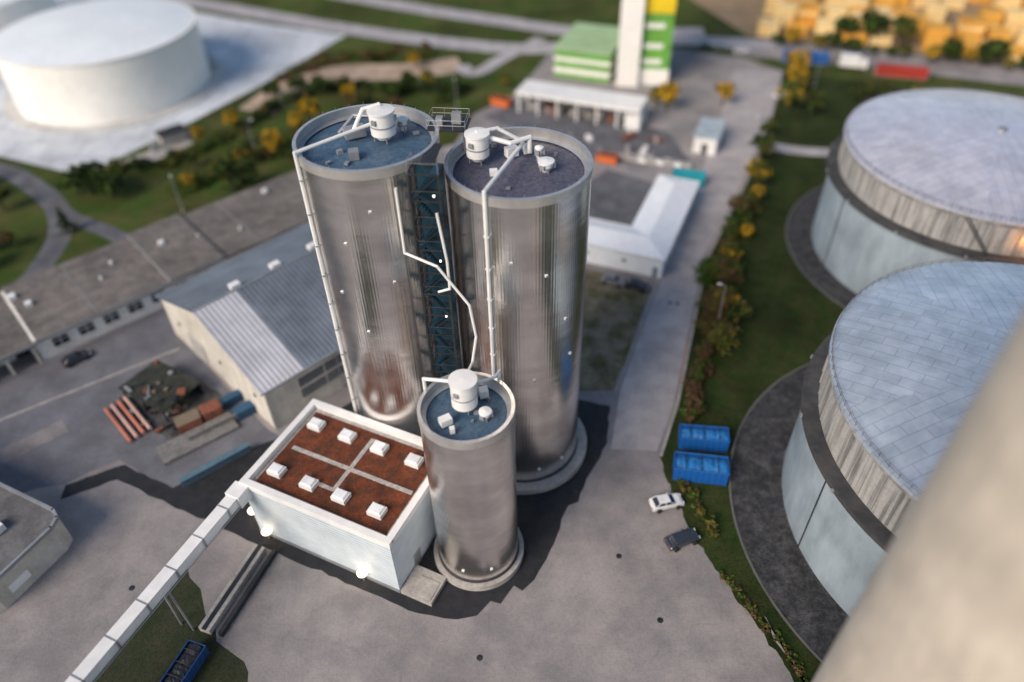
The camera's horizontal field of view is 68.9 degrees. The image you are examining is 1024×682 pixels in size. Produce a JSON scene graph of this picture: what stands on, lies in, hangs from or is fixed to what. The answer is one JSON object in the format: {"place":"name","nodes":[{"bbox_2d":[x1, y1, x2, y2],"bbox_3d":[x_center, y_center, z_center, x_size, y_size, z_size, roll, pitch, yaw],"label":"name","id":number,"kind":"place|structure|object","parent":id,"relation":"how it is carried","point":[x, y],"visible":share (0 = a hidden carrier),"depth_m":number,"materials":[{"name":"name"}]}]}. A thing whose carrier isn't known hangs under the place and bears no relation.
{"place":"outdoors","nodes":[
{"label":"outdoors","id":0,"kind":"place"},
{"bbox_2d":[0,163,72,290],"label":"foot path","id":1,"kind":"structure","parent":0,"point":[38,190],"depth_m":153.32,"materials":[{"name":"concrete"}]},
{"bbox_2d":[42,194,127,241],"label":"branch path","id":2,"kind":"structure","parent":0,"point":[109,232],"depth_m":151.90,"materials":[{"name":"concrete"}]},
{"bbox_2d":[0,308,278,492],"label":"yard asphalt","id":3,"kind":"structure","parent":0,"point":[92,438],"depth_m":111.86,"materials":[{"name":"asphalt"}]},
{"bbox_2d":[0,420,67,463],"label":"repair patch","id":4,"kind":"object","parent":3,"relation":"on","point":[30,442],"visible":1,"depth_m":108.33,"materials":[{"name":"asphalt"}]},
{"bbox_2d":[60,349,91,367],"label":"parked car","id":5,"kind":"object","parent":3,"relation":"on","point":[69,360],"visible":1,"depth_m":119.90,"materials":[{"name":"paint"}]},
{"bbox_2d":[104,359,256,465],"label":"scrap storage","id":6,"kind":"object","parent":3,"relation":"on","point":[183,413],"visible":1,"depth_m":110.82,"materials":[{"name":"metal"}]},
{"bbox_2d":[178,442,251,487],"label":"blue barrier","id":7,"kind":"object","parent":3,"relation":"on","point":[195,475],"visible":1,"depth_m":103.25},
{"bbox_2d":[93,568,247,681],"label":"verge grass","id":8,"kind":"structure","parent":0,"point":[151,649],"depth_m":84.84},
{"bbox_2d":[160,639,209,681],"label":"blue skip","id":9,"kind":"object","parent":8,"relation":"on","point":[189,660],"visible":1,"depth_m":81.88,"materials":[{"name":"metal"}]},
{"bbox_2d":[61,399,609,618],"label":"fresh asphalt","id":10,"kind":"structure","parent":0,"point":[539,516],"depth_m":97.70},
{"bbox_2d":[248,490,436,591],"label":"walls","id":11,"kind":"structure","parent":10,"relation":"on","point":[394,566],"depth_m":89.02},
{"bbox_2d":[239,399,429,548],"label":"parapet","id":12,"kind":"structure","parent":11,"relation":"on","point":[387,541],"depth_m":88.40,"materials":[{"name":"white paint"}]},
{"bbox_2d":[260,529,421,592],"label":"doors","id":13,"kind":"structure","parent":11,"relation":"attached to","point":[417,557],"depth_m":91.83,"materials":[{"name":"grey metal"}]},
{"bbox_2d":[256,412,426,534],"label":"sedum","id":14,"kind":"object","parent":11,"relation":"on","point":[390,466],"visible":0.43,"depth_m":90.71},
{"bbox_2d":[252,408,426,535],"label":"gravel paths","id":15,"kind":"structure","parent":14,"relation":"on","point":[349,469],"depth_m":92.00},
{"bbox_2d":[266,417,423,519],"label":"skylights","id":16,"kind":"object","parent":14,"relation":"on","point":[340,495],"visible":1,"depth_m":90.52,"materials":[{"name":"white paint"}]},
{"bbox_2d":[292,101,440,436],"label":"cement silo","id":17,"kind":"object","parent":10,"relation":"on","point":[350,162],"visible":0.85,"depth_m":79.38,"materials":[{"name":"metal"}]},
{"bbox_2d":[401,565,446,606],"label":"loading step","id":18,"kind":"object","parent":10,"relation":"on","point":[423,585],"visible":1,"depth_m":89.21,"materials":[{"name":"concrete"}]},
{"bbox_2d":[405,107,470,377],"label":"stair tower","id":19,"kind":"structure","parent":10,"relation":"on","point":[429,196],"depth_m":78.38,"materials":[{"name":"metal"}]},
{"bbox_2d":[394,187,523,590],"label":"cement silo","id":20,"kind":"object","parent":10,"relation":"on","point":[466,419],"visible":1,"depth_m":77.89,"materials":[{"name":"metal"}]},
{"bbox_2d":[444,124,592,494],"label":"cement silo","id":21,"kind":"object","parent":10,"relation":"on","point":[519,203],"visible":0.88,"depth_m":79.52,"materials":[{"name":"metal"}]},
{"bbox_2d":[239,57,461,114],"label":"sand path","id":22,"kind":"structure","parent":0,"point":[391,71],"depth_m":205.63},
{"bbox_2d":[0,41,804,681],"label":"yard pavement","id":23,"kind":"structure","parent":0,"point":[586,605],"depth_m":88.75,"materials":[{"name":"concrete"}]},
{"bbox_2d":[0,482,72,612],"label":"flat roof workshop","id":24,"kind":"structure","parent":23,"relation":"on","point":[36,539],"depth_m":91.47,"materials":[{"name":"grey concrete"}]},
{"bbox_2d":[0,234,281,365],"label":"walls","id":25,"kind":"structure","parent":23,"relation":"on","point":[46,349],"depth_m":125.00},
{"bbox_2d":[15,271,204,358],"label":"windows","id":26,"kind":"structure","parent":25,"relation":"attached to","point":[89,327],"depth_m":124.24,"materials":[{"name":"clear glass"}]},
{"bbox_2d":[0,170,308,357],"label":"flat roof","id":27,"kind":"structure","parent":25,"relation":"on","point":[56,297],"depth_m":133.47,"materials":[{"name":"concrete"}]},
{"bbox_2d":[0,203,260,361],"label":"fascia","id":28,"kind":"structure","parent":27,"relation":"attached to","point":[109,309],"depth_m":125.66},
{"bbox_2d":[65,480,252,681],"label":"conveyor gallery","id":29,"kind":"object","parent":23,"relation":"on","point":[105,650],"visible":1,"depth_m":80.20,"materials":[{"name":"white paint"}]},
{"bbox_2d":[198,544,277,636],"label":"conveyor trench","id":30,"kind":"object","parent":23,"relation":"on","point":[214,616],"visible":1,"depth_m":89.10,"materials":[{"name":"concrete"}]},
{"bbox_2d":[155,222,457,429],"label":"warehouse hall","id":31,"kind":"structure","parent":23,"relation":"on","point":[255,325],"depth_m":111.10,"materials":[{"name":"grey metal"}]},
{"bbox_2d":[177,322,255,397],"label":"sliding doors","id":32,"kind":"structure","parent":31,"relation":"in","point":[198,348],"depth_m":118.55,"materials":[{"name":"metal"}]},
{"bbox_2d":[298,284,456,397],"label":"louvre windows","id":33,"kind":"structure","parent":31,"relation":"in","point":[331,363],"depth_m":110.58,"materials":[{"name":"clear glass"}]},
{"bbox_2d":[554,0,676,86],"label":"green yellow tower","id":34,"kind":"structure","parent":23,"relation":"on","point":[633,49],"depth_m":193.07,"materials":[{"name":"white paint"}]},
{"bbox_2d":[579,268,651,390],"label":"grass patch","id":35,"kind":"object","parent":23,"relation":"on","point":[613,313],"visible":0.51,"depth_m":124.15,"materials":[{"name":"green plant"}]},
{"bbox_2d":[601,272,625,287],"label":"parked car","id":36,"kind":"object","parent":35,"relation":"on","point":[615,279],"visible":1,"depth_m":132.32,"materials":[{"name":"grey paint"}]},
{"bbox_2d":[624,277,649,292],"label":"parked car","id":37,"kind":"object","parent":35,"relation":"on","point":[638,284],"visible":1,"depth_m":131.15,"materials":[{"name":"paint"}]},
{"bbox_2d":[587,193,695,278],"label":"walls","id":38,"kind":"structure","parent":23,"relation":"on","point":[613,259],"depth_m":134.95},
{"bbox_2d":[588,175,698,259],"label":"hipped roof","id":39,"kind":"structure","parent":38,"relation":"on","point":[652,231],"depth_m":137.85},
{"bbox_2d":[588,174,699,260],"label":"gutter","id":40,"kind":"object","parent":39,"relation":"attached to","point":[636,218],"visible":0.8,"depth_m":138.66,"materials":[{"name":"white paint"}]},
{"bbox_2d":[648,493,683,513],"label":"parked car","id":41,"kind":"object","parent":23,"relation":"on","point":[659,503],"visible":1,"depth_m":96.94,"materials":[{"name":"white paint"}]},
{"bbox_2d":[656,77,681,110],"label":"yellow autumn tree","id":42,"kind":"object","parent":23,"relation":"on","point":[667,93],"visible":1,"depth_m":179.57,"materials":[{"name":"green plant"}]},
{"bbox_2d":[663,528,700,551],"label":"parked car","id":43,"kind":"object","parent":23,"relation":"on","point":[676,541],"visible":1,"depth_m":92.78,"materials":[{"name":"paint"}]},
{"bbox_2d":[672,166,705,187],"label":"shipping container","id":44,"kind":"object","parent":23,"relation":"on","point":[694,175],"visible":0.71,"depth_m":156.24,"materials":[{"name":"metal"}]},
{"bbox_2d":[692,117,726,155],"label":"gate booth","id":45,"kind":"object","parent":23,"relation":"on","point":[708,134],"visible":1,"depth_m":166.88,"materials":[{"name":"white paint"}]},
{"bbox_2d":[714,81,736,105],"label":"yellow autumn tree","id":46,"kind":"object","parent":23,"relation":"on","point":[724,89],"visible":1,"depth_m":182.46,"materials":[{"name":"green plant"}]},
{"bbox_2d":[812,310,1023,681],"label":"concrete silo tower","id":47,"kind":"structure","parent":23,"relation":"on","point":[941,598],"depth_m":36.73,"materials":[{"name":"concrete"}]},
{"bbox_2d":[172,0,782,53],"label":"road","id":48,"kind":"structure","parent":0,"point":[377,33],"depth_m":224.90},
{"bbox_2d":[454,37,546,75],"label":"link road","id":49,"kind":"structure","parent":0,"point":[486,67],"depth_m":209.90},
{"bbox_2d":[0,0,1023,290],"bbox_3d":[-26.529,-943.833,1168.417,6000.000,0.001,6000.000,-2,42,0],"label":"ground","id":50,"kind":"structure","parent":0,"point":[138,200],"depth_m":194.01,"materials":[{"name":"green plant"}]},
{"bbox_2d":[55,206,78,234],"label":"pine tree","id":51,"kind":"object","parent":50,"relation":"on","point":[66,224],"visible":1,"depth_m":147.41,"materials":[{"name":"green plant"}]},
{"bbox_2d":[61,160,107,194],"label":"dark tree","id":52,"kind":"object","parent":50,"relation":"on","point":[82,173],"visible":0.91,"depth_m":155.29,"materials":[{"name":"green plant"}]},
{"bbox_2d":[89,171,124,197],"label":"dark tree","id":53,"kind":"object","parent":50,"relation":"on","point":[108,182],"visible":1,"depth_m":155.03,"materials":[{"name":"green plant"}]},
{"bbox_2d":[98,140,192,169],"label":"shed pad","id":54,"kind":"object","parent":50,"relation":"on","point":[155,155],"visible":0.5,"depth_m":173.56,"materials":[{"name":"concrete"}]},
{"bbox_2d":[149,123,193,151],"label":"pump shed","id":55,"kind":"structure","parent":54,"relation":"on","point":[172,135],"depth_m":175.35,"materials":[{"name":"concrete"}]},
{"bbox_2d":[0,0,345,171],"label":"concrete apron","id":56,"kind":"object","parent":50,"relation":"on","point":[249,55],"visible":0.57,"depth_m":201.14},
{"bbox_2d":[0,0,58,71],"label":"white oil tank","id":57,"kind":"object","parent":56,"relation":"on","point":[12,11],"visible":0.21,"depth_m":212.53,"materials":[{"name":"metal"}]},
{"bbox_2d":[0,0,223,133],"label":"white oil tank","id":58,"kind":"object","parent":56,"relation":"on","point":[96,66],"visible":1,"depth_m":183.94,"materials":[{"name":"metal"}]},
{"bbox_2d":[103,99,283,173],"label":"shrub band","id":59,"kind":"object","parent":50,"relation":"on","point":[172,156],"visible":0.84,"depth_m":169.90,"materials":[{"name":"green plant"}]},
{"bbox_2d":[220,151,253,192],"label":"pine tree","id":60,"kind":"object","parent":50,"relation":"on","point":[235,178],"visible":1,"depth_m":157.69,"materials":[{"name":"green plant"}]},
{"bbox_2d":[231,143,255,164],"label":"autumn tree","id":61,"kind":"object","parent":50,"relation":"on","point":[243,150],"visible":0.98,"depth_m":164.64,"materials":[{"name":"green plant"}]},
{"bbox_2d":[243,154,265,185],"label":"pine tree","id":62,"kind":"object","parent":50,"relation":"on","point":[251,174],"visible":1,"depth_m":159.06,"materials":[{"name":"green plant"}]},
{"bbox_2d":[165,94,374,197],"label":"shrub band","id":63,"kind":"object","parent":50,"relation":"on","point":[263,150],"visible":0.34,"depth_m":166.13,"materials":[{"name":"green plant"}]},
{"bbox_2d":[259,129,283,156],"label":"yellow autumn tree","id":64,"kind":"object","parent":50,"relation":"on","point":[271,135],"visible":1,"depth_m":167.27,"materials":[{"name":"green plant"}]},
{"bbox_2d":[295,92,321,116],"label":"yellow autumn tree","id":65,"kind":"object","parent":50,"relation":"on","point":[305,106],"visible":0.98,"depth_m":177.75,"materials":[{"name":"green plant"}]},
{"bbox_2d":[307,74,332,94],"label":"dark tree","id":66,"kind":"object","parent":50,"relation":"on","point":[317,82],"visible":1,"depth_m":192.20,"materials":[{"name":"green plant"}]},
{"bbox_2d":[274,46,434,80],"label":"shrub band","id":67,"kind":"object","parent":50,"relation":"on","point":[385,53],"visible":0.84,"depth_m":210.59,"materials":[{"name":"green plant"}]},
{"bbox_2d":[260,77,472,114],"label":"shrub band","id":68,"kind":"object","parent":50,"relation":"on","point":[366,85],"visible":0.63,"depth_m":194.52,"materials":[{"name":"green plant"}]},
{"bbox_2d":[375,79,398,99],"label":"dark tree","id":69,"kind":"object","parent":50,"relation":"on","point":[388,86],"visible":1,"depth_m":189.06,"materials":[{"name":"green plant"}]},
{"bbox_2d":[781,48,829,65],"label":"shipping container","id":70,"kind":"object","parent":50,"relation":"on","point":[817,58],"visible":0.6,"depth_m":202.44,"materials":[{"name":"metal"}]},
{"bbox_2d":[873,62,930,80],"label":"shipping container","id":71,"kind":"object","parent":50,"relation":"on","point":[902,71],"visible":1,"depth_m":194.58,"materials":[{"name":"metal"}]},
{"bbox_2d":[345,0,705,37],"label":"road","id":72,"kind":"structure","parent":0,"point":[529,25],"depth_m":235.12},
{"bbox_2d":[484,100,693,166],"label":"canopy yard asphalt","id":73,"kind":"structure","parent":0,"point":[605,134],"depth_m":176.96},
{"bbox_2d":[515,79,647,130],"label":"open canopy shed","id":74,"kind":"structure","parent":73,"relation":"on","point":[540,95],"depth_m":179.51,"materials":[{"name":"white paint"}]},
{"bbox_2d":[567,130,691,168],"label":"stored blocks","id":75,"kind":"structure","parent":73,"relation":"on","point":[643,157],"depth_m":165.73,"materials":[{"name":"concrete"}]},
{"bbox_2d":[589,170,653,225],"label":"courtyard asphalt","id":76,"kind":"structure","parent":0,"point":[617,197],"depth_m":154.83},
{"bbox_2d":[611,69,781,450],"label":"service road","id":77,"kind":"structure","parent":0,"point":[647,394],"depth_m":132.71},
{"bbox_2d":[0,152,761,455],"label":"kerb","id":78,"kind":"structure","parent":77,"relation":"on","point":[619,380],"depth_m":118.59,"materials":[{"name":"concrete"}]},
{"bbox_2d":[708,255,737,281],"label":"tree","id":79,"kind":"object","parent":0,"point":[727,271],"visible":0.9,"depth_m":129.04,"materials":[{"name":"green plant"}]},
{"bbox_2d":[727,132,829,156],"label":"tank service path","id":80,"kind":"structure","parent":0,"point":[783,148],"depth_m":168.43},
{"bbox_2d":[660,71,909,681],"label":"lawn","id":81,"kind":"structure","parent":0,"point":[787,326],"depth_m":123.69,"materials":[{"name":"plant"}]},
{"bbox_2d":[678,340,713,423],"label":"roadside hedge","id":82,"kind":"object","parent":81,"relation":"on","point":[703,350],"visible":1,"depth_m":112.61,"materials":[{"name":"green plant"}]},
{"bbox_2d":[677,478,718,539],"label":"shrub band","id":83,"kind":"object","parent":81,"relation":"on","point":[712,533],"visible":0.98,"depth_m":96.54,"materials":[{"name":"green plant"}]},
{"bbox_2d":[673,451,729,485],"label":"roll off container","id":84,"kind":"object","parent":81,"relation":"on","point":[701,468],"visible":1,"depth_m":99.45,"materials":[{"name":"metal"}]},
{"bbox_2d":[678,424,729,452],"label":"roll off container","id":85,"kind":"object","parent":81,"relation":"on","point":[705,438],"visible":1,"depth_m":103.50,"materials":[{"name":"metal"}]},
{"bbox_2d":[691,253,745,355],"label":"roadside hedge","id":86,"kind":"object","parent":81,"relation":"on","point":[710,306],"visible":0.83,"depth_m":123.77,"materials":[{"name":"green plant"}]},
{"bbox_2d":[724,208,751,228],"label":"dark tree","id":87,"kind":"object","parent":81,"relation":"on","point":[740,216],"visible":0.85,"depth_m":142.66,"materials":[{"name":"green plant"}]},
{"bbox_2d":[727,193,750,212],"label":"bare brown tree","id":88,"kind":"object","parent":81,"relation":"on","point":[736,203],"visible":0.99,"depth_m":144.87,"materials":[{"name":"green plant"}]},
{"bbox_2d":[715,184,762,286],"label":"roadside hedge","id":89,"kind":"object","parent":81,"relation":"on","point":[736,225],"visible":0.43,"depth_m":141.73,"materials":[{"name":"green plant"}]},
{"bbox_2d":[726,299,752,325],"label":"deciduous tree","id":90,"kind":"object","parent":81,"relation":"on","point":[745,310],"visible":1,"depth_m":121.45,"materials":[{"name":"green plant"}]},
{"bbox_2d":[745,159,772,185],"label":"autumn tree","id":91,"kind":"object","parent":81,"relation":"on","point":[763,170],"visible":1,"depth_m":152.90,"materials":[{"name":"yellow plant"}]},
{"bbox_2d":[747,132,775,158],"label":"deciduous tree","id":92,"kind":"object","parent":81,"relation":"on","point":[764,143],"visible":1,"depth_m":161.81,"materials":[{"name":"green plant"}]},
{"bbox_2d":[719,570,810,681],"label":"shrub band","id":93,"kind":"object","parent":81,"relation":"on","point":[763,630],"visible":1,"depth_m":84.97,"materials":[{"name":"green plant"}]},
{"bbox_2d":[729,363,848,662],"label":"gravel ring","id":94,"kind":"object","parent":81,"relation":"on","point":[813,613],"visible":0.54,"depth_m":95.75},
{"bbox_2d":[776,78,806,111],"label":"autumn tree","id":95,"kind":"object","parent":81,"relation":"on","point":[792,88],"visible":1,"depth_m":178.50,"materials":[{"name":"green plant"}]},
{"bbox_2d":[785,62,809,83],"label":"yellow autumn tree","id":96,"kind":"object","parent":81,"relation":"on","point":[797,73],"visible":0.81,"depth_m":184.91,"materials":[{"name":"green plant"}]},
{"bbox_2d":[785,48,813,71],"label":"yellow autumn tree","id":97,"kind":"object","parent":81,"relation":"on","point":[795,57],"visible":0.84,"depth_m":191.78,"materials":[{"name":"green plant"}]},
{"bbox_2d":[803,90,825,114],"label":"deciduous tree","id":98,"kind":"object","parent":81,"relation":"on","point":[810,99],"visible":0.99,"depth_m":177.96,"materials":[{"name":"green plant"}]},
{"bbox_2d":[785,184,857,307],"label":"gravel ring","id":99,"kind":"object","parent":81,"relation":"on","point":[819,275],"visible":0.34,"depth_m":139.43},
{"bbox_2d":[782,258,1023,614],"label":"round storage tank","id":100,"kind":"object","parent":81,"relation":"on","point":[900,364],"visible":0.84,"depth_m":83.95,"materials":[{"name":"metal"}]},
{"bbox_2d":[812,85,1023,293],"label":"round storage tank","id":101,"kind":"object","parent":81,"relation":"on","point":[918,177],"visible":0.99,"depth_m":120.59,"materials":[{"name":"metal"}]},
{"bbox_2d":[693,0,1021,64],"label":"lumber yard ground","id":102,"kind":"structure","parent":0,"point":[744,16],"depth_m":230.56,"materials":[{"name":"soil"}]},
{"bbox_2d":[833,15,860,32],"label":"dark tree","id":103,"kind":"object","parent":102,"relation":"on","point":[845,22],"visible":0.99,"depth_m":211.78,"materials":[{"name":"green plant"}]},
{"bbox_2d":[854,8,890,41],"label":"dark tree","id":104,"kind":"object","parent":102,"relation":"on","point":[874,24],"visible":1,"depth_m":209.41,"materials":[{"name":"green plant"}]},
{"bbox_2d":[757,0,1023,60],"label":"lumber stacks","id":105,"kind":"object","parent":102,"relation":"on","point":[1002,19],"visible":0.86,"depth_m":217.25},
{"bbox_2d":[887,13,923,45],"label":"deciduous tree","id":106,"kind":"object","parent":102,"relation":"on","point":[909,26],"visible":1,"depth_m":206.47,"materials":[{"name":"green plant"}]},
{"bbox_2d":[733,43,1023,85],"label":"road","id":107,"kind":"structure","parent":0,"point":[992,73],"depth_m":202.13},
{"bbox_2d":[838,52,867,70],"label":"delivery truck","id":108,"kind":"object","parent":107,"relation":"on","point":[852,60],"visible":1,"depth_m":198.72,"materials":[{"name":"white paint"}]},
{"bbox_2d":[840,37,865,52],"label":"dark tree","id":109,"kind":"object","parent":107,"relation":"on","point":[853,43],"visible":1,"depth_m":204.80,"materials":[{"name":"green plant"}]},
{"bbox_2d":[935,35,965,61],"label":"deciduous tree","id":110,"kind":"object","parent":107,"relation":"on","point":[950,43],"visible":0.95,"depth_m":198.67,"materials":[{"name":"green plant"}]},
{"bbox_2d":[976,37,1012,65],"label":"dark tree","id":111,"kind":"object","parent":107,"relation":"on","point":[998,47],"visible":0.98,"depth_m":196.37,"materials":[{"name":"green plant"}]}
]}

